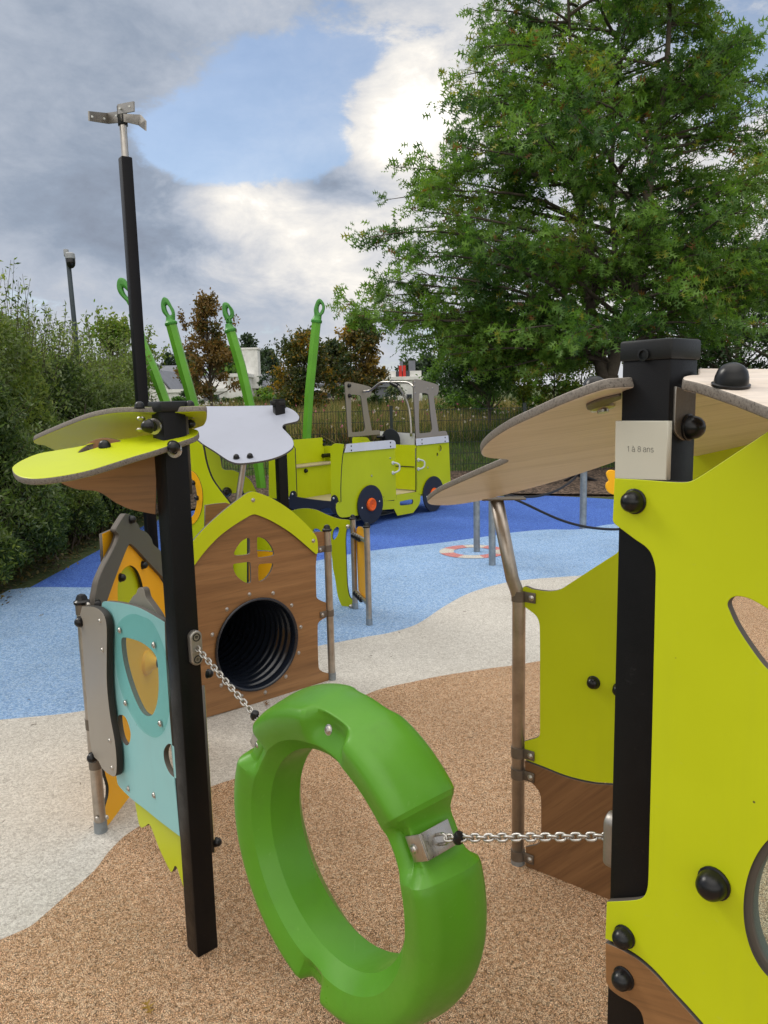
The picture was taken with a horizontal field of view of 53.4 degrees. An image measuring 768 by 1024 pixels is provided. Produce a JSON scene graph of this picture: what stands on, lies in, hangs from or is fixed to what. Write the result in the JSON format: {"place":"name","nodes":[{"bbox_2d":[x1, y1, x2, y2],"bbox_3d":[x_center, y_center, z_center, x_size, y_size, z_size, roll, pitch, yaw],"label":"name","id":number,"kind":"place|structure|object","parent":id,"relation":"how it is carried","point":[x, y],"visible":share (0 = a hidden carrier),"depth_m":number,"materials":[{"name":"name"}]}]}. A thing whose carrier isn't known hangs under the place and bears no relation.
{"place":"outdoors","nodes":[
{"label":"outdoors","id":0,"kind":"place"},
{"bbox_2d":[0,386,613,593],"bbox_3d":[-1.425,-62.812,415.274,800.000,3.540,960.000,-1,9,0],"label":"ground","id":1,"kind":"structure","parent":0,"point":[36,577],"depth_m":8.37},
{"bbox_2d":[0,304,37,338],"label":"shrub","id":2,"kind":"object","parent":1,"relation":"on","point":[17,328],"depth_m":12.12,"materials":[{"name":"green plant"}]},
{"bbox_2d":[63,249,78,347],"bbox_3d":[-4.891,-2.145,12.254,0.190,4.005,0.177,-1,9,0],"label":"camera pole","id":3,"kind":"object","parent":1,"relation":"on","point":[70,260],"visible":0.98,"depth_m":12.05,"materials":[{"name":"grey metal"}]},
{"bbox_2d":[0,512,157,604],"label":"leaf litter","id":4,"kind":"object","parent":1,"relation":"on","point":[70,552],"visible":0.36,"depth_m":7.79,"materials":[{"name":"plant"}]},
{"bbox_2d":[0,257,159,583],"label":"hedge","id":5,"kind":"object","parent":1,"relation":"on","point":[41,391],"visible":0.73,"depth_m":7.50,"materials":[{"name":"green plant"}]},
{"bbox_2d":[48,299,171,389],"bbox_3d":[-4.314,-1.808,12.520,1.996,3.253,1.922,-1,9,0],"label":"shrub","id":6,"kind":"object","parent":1,"relation":"on","point":[118,327],"visible":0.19,"depth_m":12.21,"materials":[{"name":"green plant"}]},
{"bbox_2d":[148,370,182,401],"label":"house","id":7,"kind":"structure","parent":1,"relation":"on","point":[169,381],"depth_m":55.39,"materials":[{"name":"stone"}]},
{"bbox_2d":[157,349,175,365],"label":"distant tree","id":8,"kind":"object","parent":1,"relation":"on","point":[169,361],"visible":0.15,"depth_m":92.71,"materials":[{"name":"green plant"}]},
{"bbox_2d":[160,365,176,371],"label":"house","id":9,"kind":"structure","parent":1,"relation":"on","point":[168,368],"depth_m":72.37,"materials":[{"name":"stone"}]},
{"bbox_2d":[171,396,186,400],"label":"bush","id":10,"kind":"object","parent":1,"relation":"on","point":[177,398],"visible":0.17,"depth_m":37.54,"materials":[{"name":"green plant"}]},
{"bbox_2d":[179,379,198,401],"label":"garden shrub","id":11,"kind":"object","parent":1,"relation":"on","point":[182,394],"visible":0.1,"depth_m":43.23,"materials":[{"name":"green plant"}]},
{"bbox_2d":[185,348,206,375],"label":"distant tree","id":12,"kind":"object","parent":1,"relation":"on","point":[187,359],"depth_m":87.79,"materials":[{"name":"green plant"}]},
{"bbox_2d":[166,388,227,404],"bbox_3d":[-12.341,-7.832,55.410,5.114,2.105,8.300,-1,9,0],"label":"house","id":13,"kind":"structure","parent":1,"relation":"on","point":[173,392],"depth_m":51.34,"materials":[{"name":"stone"}]},
{"bbox_2d":[172,287,240,405],"bbox_3d":[-6.100,-5.422,26.447,2.469,4.597,1.980,-1,9,0],"label":"autumn tree","id":14,"kind":"object","parent":1,"relation":"on","point":[217,355],"visible":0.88,"depth_m":26.18,"materials":[{"name":"brown plant"}]},
{"bbox_2d":[199,375,225,387],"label":"house","id":15,"kind":"structure","parent":1,"relation":"on","point":[221,384],"depth_m":59.12,"materials":[{"name":"stone"}]},
{"bbox_2d":[199,393,233,405],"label":"bush","id":16,"kind":"object","parent":1,"relation":"on","point":[201,401],"visible":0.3,"depth_m":36.60,"materials":[{"name":"green plant"}]},
{"bbox_2d":[204,343,236,375],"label":"distant tree","id":17,"kind":"object","parent":1,"relation":"on","point":[230,368],"visible":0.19,"depth_m":67.42,"materials":[{"name":"green plant"}]},
{"bbox_2d":[229,396,244,405],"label":"bush","id":18,"kind":"object","parent":1,"relation":"on","point":[236,399],"visible":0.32,"depth_m":37.25,"materials":[{"name":"green plant"}]},
{"bbox_2d":[227,347,260,398],"bbox_3d":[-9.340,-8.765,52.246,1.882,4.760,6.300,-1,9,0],"label":"house","id":19,"kind":"structure","parent":1,"relation":"on","point":[251,356],"depth_m":51.45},
{"bbox_2d":[238,332,267,373],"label":"distant tree","id":20,"kind":"object","parent":1,"relation":"on","point":[248,340],"visible":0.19,"depth_m":92.80,"materials":[{"name":"green plant"}]},
{"bbox_2d":[253,386,274,405],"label":"bush","id":21,"kind":"object","parent":1,"relation":"on","point":[264,393],"visible":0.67,"depth_m":33.54,"materials":[{"name":"green plant"}]},
{"bbox_2d":[257,355,285,389],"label":"garden shrub","id":22,"kind":"object","parent":1,"relation":"on","point":[268,361],"visible":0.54,"depth_m":41.19,"materials":[{"name":"green plant"}]},
{"bbox_2d":[260,347,283,368],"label":"distant tree","id":23,"kind":"object","parent":1,"relation":"on","point":[267,352],"visible":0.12,"depth_m":97.46,"materials":[{"name":"green plant"}]},
{"bbox_2d":[259,374,294,398],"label":"house","id":24,"kind":"structure","parent":1,"relation":"on","point":[265,383],"depth_m":53.70,"materials":[{"name":"stone"}]},
{"bbox_2d":[0,575,581,938],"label":"play surface","id":25,"kind":"object","parent":1,"relation":"on","point":[54,849],"visible":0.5,"depth_m":3.56,"materials":[{"name":"beige rubber"}]},
{"bbox_2d":[12,400,335,957],"bbox_3d":[-0.885,0.362,3.307,1.202,1.667,3.088,-1,9,0],"label":"playhouse","id":26,"kind":"object","parent":25,"relation":"on","point":[150,615],"visible":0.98,"depth_m":2.48,"materials":[{"name":"brown wood"}]},
{"bbox_2d":[263,324,343,411],"bbox_3d":[-2.951,-4.951,27.543,2.990,3.507,2.254,-1,9,0],"label":"autumn tree","id":27,"kind":"object","parent":1,"relation":"on","point":[293,352],"visible":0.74,"depth_m":27.15,"materials":[{"name":"brown plant"}]},
{"bbox_2d":[0,524,618,719],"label":"play surface","id":28,"kind":"object","parent":1,"relation":"on","point":[40,666],"visible":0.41,"depth_m":6.15,"materials":[{"name":"blue rubber"}]},
{"bbox_2d":[88,101,158,548],"bbox_3d":[-1.454,-0.710,4.593,0.418,3.299,0.226,3,10,26],"label":"mast","id":29,"kind":"object","parent":28,"relation":"on","point":[121,117],"visible":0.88,"depth_m":4.54,"materials":[{"name":"metal"}]},
{"bbox_2d":[190,399,298,582],"bbox_3d":[-1.075,0.182,5.517,0.951,1.958,1.060,-1,9,0],"label":"playhouse","id":30,"kind":"object","parent":28,"relation":"on","point":[242,436],"visible":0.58,"depth_m":5.31,"materials":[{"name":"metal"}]},
{"bbox_2d":[292,508,372,625],"bbox_3d":[-0.360,0.371,5.786,0.256,0.757,1.047,-9,11,-40],"label":"roller game","id":31,"kind":"object","parent":28,"relation":"on","point":[311,519],"visible":0.91,"depth_m":5.80,"materials":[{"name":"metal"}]},
{"bbox_2d":[439,545,500,557],"bbox_3d":[0.914,0.402,7.841,0.689,0.001,0.689,-1,9,0],"label":"ground marking","id":32,"kind":"object","parent":28,"relation":"on","point":[447,551],"visible":0.75,"depth_m":7.80,"materials":[{"name":"red rubber"}]},
{"bbox_2d":[473,501,479,551],"bbox_3d":[0.945,0.060,7.789,0.069,0.714,0.069,-1,9,0],"label":"steel post","id":33,"kind":"object","parent":28,"relation":"on","point":[476,520],"visible":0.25,"depth_m":7.78,"materials":[{"name":"grey metal"}]},
{"bbox_2d":[489,501,495,565],"bbox_3d":[1.012,0.125,7.152,0.069,0.774,0.069,-1,9,0],"label":"steel post","id":34,"kind":"object","parent":28,"relation":"on","point":[492,545],"visible":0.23,"depth_m":7.15,"materials":[{"name":"grey metal"}]},
{"bbox_2d":[504,494,618,530],"bbox_3d":[1.886,0.000,7.375,1.654,0.460,0.074,-5,9,-22],"label":"rope","id":35,"kind":"object","parent":34,"relation":"attached to","point":[562,520],"visible":0.77,"depth_m":7.30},
{"bbox_2d":[605,470,614,494],"bbox_3d":[2.337,-0.103,7.704,0.219,1.000,0.050,-1,9,0],"label":"flower panel","id":36,"kind":"object","parent":28,"relation":"on","point":[610,482],"visible":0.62,"depth_m":7.65,"materials":[{"name":"yellow plastic"}]},
{"bbox_2d":[32,496,613,586],"bbox_3d":[2.719,0.816,4.883,12.600,0.001,15.394,-1,9,0],"label":"play surface","id":37,"kind":"object","parent":1,"relation":"on","point":[421,524],"visible":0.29,"depth_m":9.54,"materials":[{"name":"blue rubber"}]},
{"bbox_2d":[268,379,450,523],"bbox_3d":[-0.273,-0.859,10.294,1.367,1.825,2.458,6,11,38],"label":"play van","id":38,"kind":"object","parent":37,"relation":"on","point":[364,479],"visible":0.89,"depth_m":10.08,"materials":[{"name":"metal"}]},
{"bbox_2d":[579,471,586,528],"bbox_3d":[2.347,-0.293,8.985,0.084,0.994,0.084,-1,9,0],"label":"steel post","id":39,"kind":"object","parent":37,"relation":"on","point":[583,497],"visible":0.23,"depth_m":8.97,"materials":[{"name":"grey metal"}]},
{"bbox_2d":[507,474,578,497],"bbox_3d":[1.808,-0.316,8.304,0.151,0.217,1.782,5,11,38],"label":"rope","id":40,"kind":"object","parent":39,"relation":"attached to","point":[556,490],"visible":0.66,"depth_m":8.14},
{"bbox_2d":[316,383,340,399],"bbox_3d":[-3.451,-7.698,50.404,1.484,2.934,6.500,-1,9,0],"label":"house","id":41,"kind":"structure","parent":1,"relation":"on","point":[328,395],"depth_m":47.38,"materials":[{"name":"stone"}]},
{"bbox_2d":[307,337,352,404],"bbox_3d":[-2.101,-5.457,30.555,1.851,3.001,1.993,-1,9,0],"label":"autumn tree","id":42,"kind":"object","parent":1,"relation":"on","point":[334,350],"visible":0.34,"depth_m":30.15,"materials":[{"name":"brown plant"}]},
{"bbox_2d":[316,356,355,390],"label":"distant tree","id":43,"kind":"object","parent":1,"relation":"on","point":[342,368],"visible":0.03,"depth_m":87.36,"materials":[{"name":"green plant"}]},
{"bbox_2d":[329,385,357,405],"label":"bush","id":44,"kind":"object","parent":1,"relation":"on","point":[342,391],"visible":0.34,"depth_m":32.39,"materials":[{"name":"green plant"}]},
{"bbox_2d":[332,319,390,398],"bbox_3d":[-0.670,-5.109,26.565,2.217,3.703,1.947,-4,9,-19],"label":"autumn tree","id":45,"kind":"object","parent":1,"relation":"on","point":[362,342],"visible":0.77,"depth_m":26.33,"materials":[{"name":"brown plant"}]},
{"bbox_2d":[357,395,388,411],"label":"bush","id":46,"kind":"object","parent":1,"relation":"on","point":[375,398],"visible":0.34,"depth_m":29.63,"materials":[{"name":"green plant"}]},
{"bbox_2d":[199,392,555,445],"bbox_3d":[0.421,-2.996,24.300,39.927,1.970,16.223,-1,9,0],"label":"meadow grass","id":47,"kind":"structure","parent":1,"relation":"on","point":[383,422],"depth_m":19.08,"materials":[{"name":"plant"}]},
{"bbox_2d":[375,383,390,404],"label":"shed","id":48,"kind":"structure","parent":1,"relation":"on","point":[383,387],"depth_m":43.45,"materials":[{"name":"stone"}]},
{"bbox_2d":[0,596,767,1023],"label":"play surface","id":49,"kind":"object","parent":1,"relation":"on","point":[104,940],"visible":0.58,"depth_m":2.35,"materials":[{"name":"beige rubber"}]},
{"bbox_2d":[142,999,154,1012],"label":"fallen leaf","id":50,"kind":"object","parent":49,"relation":"on","point":[147,1006],"visible":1,"depth_m":2.01,"materials":[{"name":"plant"}]},
{"bbox_2d":[427,338,767,1023],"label":"playhouse","id":51,"kind":"object","parent":49,"relation":"on","point":[653,691],"visible":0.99,"depth_m":1.15,"materials":[{"name":"yellow plastic"}]},
{"bbox_2d":[195,645,602,1023],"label":"tyre swing","id":52,"kind":"object","parent":51,"relation":"hanging from","point":[389,763],"visible":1,"depth_m":1.59,"materials":[{"name":"plastic"}]},
{"bbox_2d":[381,384,411,408],"bbox_3d":[0.525,-4.586,30.576,1.439,1.279,1.606,-1,9,0],"label":"bush","id":53,"kind":"object","parent":1,"relation":"on","point":[394,391],"visible":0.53,"depth_m":30.55,"materials":[{"name":"green plant"}]},
{"bbox_2d":[382,359,423,400],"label":"house","id":54,"kind":"structure","parent":1,"relation":"on","point":[403,374],"depth_m":49.37,"materials":[{"name":"stone"}]},
{"bbox_2d":[295,401,513,439],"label":"flower stems","id":55,"kind":"object","parent":1,"relation":"on","point":[426,421],"visible":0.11,"depth_m":17.59,"materials":[{"name":"green plant"}]},
{"bbox_2d":[149,393,542,427],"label":"wildflowers","id":56,"kind":"object","parent":55,"relation":"attached to","point":[398,408],"visible":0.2,"depth_m":20.12,"materials":[{"name":"white plant"}]},
{"bbox_2d":[391,355,427,394],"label":"distant tree","id":57,"kind":"object","parent":1,"relation":"on","point":[419,366],"visible":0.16,"depth_m":107.65,"materials":[{"name":"green plant"}]},
{"bbox_2d":[222,438,613,475],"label":"bank grass","id":58,"kind":"structure","parent":1,"relation":"on","point":[455,444],"depth_m":15.52,"materials":[{"name":"green plant"}]},
{"bbox_2d":[420,353,448,394],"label":"distant tree","id":59,"kind":"object","parent":1,"relation":"on","point":[426,362],"visible":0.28,"depth_m":112.06,"materials":[{"name":"green plant"}]},
{"bbox_2d":[416,324,489,415],"bbox_3d":[2.063,-4.287,23.606,2.259,3.270,2.065,-9,11,-40],"label":"shrub","id":60,"kind":"object","parent":1,"relation":"on","point":[430,376],"visible":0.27,"depth_m":23.41,"materials":[{"name":"green plant"}]},
{"bbox_2d":[424,316,529,431],"bbox_3d":[2.285,-3.145,17.305,2.743,3.176,2.294,-1,9,0],"label":"young oak","id":61,"kind":"object","parent":1,"relation":"on","point":[454,379],"visible":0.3,"depth_m":17.05,"materials":[{"name":"green plant"}]},
{"bbox_2d":[445,308,516,424],"bbox_3d":[2.734,-4.171,21.734,2.113,3.794,2.168,-1,9,0],"label":"shrub","id":62,"kind":"object","parent":1,"relation":"on","point":[478,404],"visible":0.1,"depth_m":21.41,"materials":[{"name":"green plant"}]},
{"bbox_2d":[504,364,558,414],"bbox_3d":[4.125,-4.221,22.497,2.093,3.346,1.936,-9,11,-41],"label":"shrub","id":63,"kind":"object","parent":1,"relation":"on","point":[525,394],"visible":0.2,"depth_m":22.41,"materials":[{"name":"green plant"}]},
{"bbox_2d":[325,0,767,386],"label":"oak tree","id":64,"kind":"object","parent":1,"relation":"on","point":[560,264],"visible":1,"depth_m":14.60,"materials":[{"name":"green plant"}]},
{"bbox_2d":[514,329,594,409],"bbox_3d":[4.806,-4.287,21.634,2.480,3.796,1.961,-1,9,0],"label":"shrub","id":65,"kind":"object","parent":1,"relation":"on","point":[546,389],"visible":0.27,"depth_m":21.47,"materials":[{"name":"green plant"}]},
{"bbox_2d":[551,350,607,396],"bbox_3d":[5.822,-4.228,22.026,2.137,3.561,1.788,-1,9,0],"label":"shrub","id":66,"kind":"object","parent":1,"relation":"on","point":[579,382],"visible":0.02,"depth_m":22.04,"materials":[{"name":"green plant"}]},
{"bbox_2d":[622,317,670,365],"bbox_3d":[7.606,-4.189,22.602,1.804,3.248,1.829,-7,10,-34],"label":"shrub","id":67,"kind":"object","parent":1,"relation":"on","point":[647,331],"visible":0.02,"depth_m":22.34,"materials":[{"name":"green plant"}]},
{"bbox_2d":[653,239,748,370],"bbox_3d":[9.331,-5.695,23.499,3.342,5.630,3.655,2,9,20],"label":"evergreen","id":68,"kind":"object","parent":1,"relation":"on","point":[719,353],"visible":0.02,"depth_m":22.47,"materials":[{"name":"green plant"}]},
{"bbox_2d":[681,275,767,371],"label":"evergreen","id":69,"kind":"object","parent":1,"relation":"on","point":[701,362],"visible":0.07,"depth_m":21.53,"materials":[{"name":"green plant"}]},
{"bbox_2d":[692,194,767,368],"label":"oak tree","id":70,"kind":"object","parent":1,"relation":"on","point":[742,335],"visible":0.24,"depth_m":18.41,"materials":[{"name":"green plant"}]},
{"bbox_2d":[728,236,767,368],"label":"evergreen","id":71,"kind":"object","parent":1,"relation":"on","point":[762,327],"visible":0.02,"depth_m":22.76,"materials":[{"name":"green plant"}]},
{"bbox_2d":[119,467,614,513],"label":"mulch bank","id":72,"kind":"structure","parent":0,"point":[593,487],"depth_m":12.52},
{"bbox_2d":[221,403,614,477],"bbox_3d":[-1.068,-1.208,13.948,17.004,1.395,0.075,-1,9,0],"label":"fence","id":73,"kind":"object","parent":72,"relation":"on","point":[391,410],"visible":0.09,"depth_m":13.92,"materials":[{"name":"brown wood"}]},
{"bbox_2d":[547,474,597,483],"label":"leaf litter","id":74,"kind":"object","parent":72,"relation":"on","point":[588,478],"visible":0.08,"depth_m":12.84,"materials":[{"name":"plant"}]},
{"bbox_2d":[0,0,767,389],"label":"sky","id":75,"kind":"structure","parent":0,"point":[273,126],"materials":[{"name":"grey"}]},
{"bbox_2d":[191,493,613,510],"bbox_3d":[1.508,0.330,8.297,15.000,0.001,12.300,-1,9,0],"label":"mulch strip","id":76,"kind":"object","parent":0,"point":[588,495],"visible":0.13,"depth_m":12.03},
{"bbox_2d":[117,278,169,400],"bbox_3d":[-3.449,-1.756,11.455,0.871,3.412,0.175,-1,9,0],"label":"climbing pole","id":77,"kind":"object","parent":76,"relation":"on","point":[157,379],"visible":0.38,"depth_m":11.35,"materials":[{"name":"green plastic"}]},
{"bbox_2d":[161,297,198,405],"bbox_3d":[-3.375,-1.976,13.141,0.715,3.350,0.213,-1,9,0],"label":"climbing pole","id":78,"kind":"object","parent":76,"relation":"on","point":[179,356],"visible":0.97,"depth_m":12.97,"materials":[{"name":"green plastic"}]},
{"bbox_2d":[222,302,265,487],"bbox_3d":[-2.324,-1.864,12.757,0.595,3.194,0.197,-1,9,0],"label":"climbing pole","id":79,"kind":"object","parent":76,"relation":"on","point":[237,355],"visible":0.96,"depth_m":12.62,"materials":[{"name":"green plastic"}]},
{"bbox_2d":[302,299,324,438],"bbox_3d":[-1.181,-1.903,12.755,0.492,3.212,0.184,-1,9,0],"label":"climbing pole","id":80,"kind":"object","parent":76,"relation":"on","point":[316,320],"visible":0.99,"depth_m":12.63,"materials":[{"name":"green plastic"}]}
]}

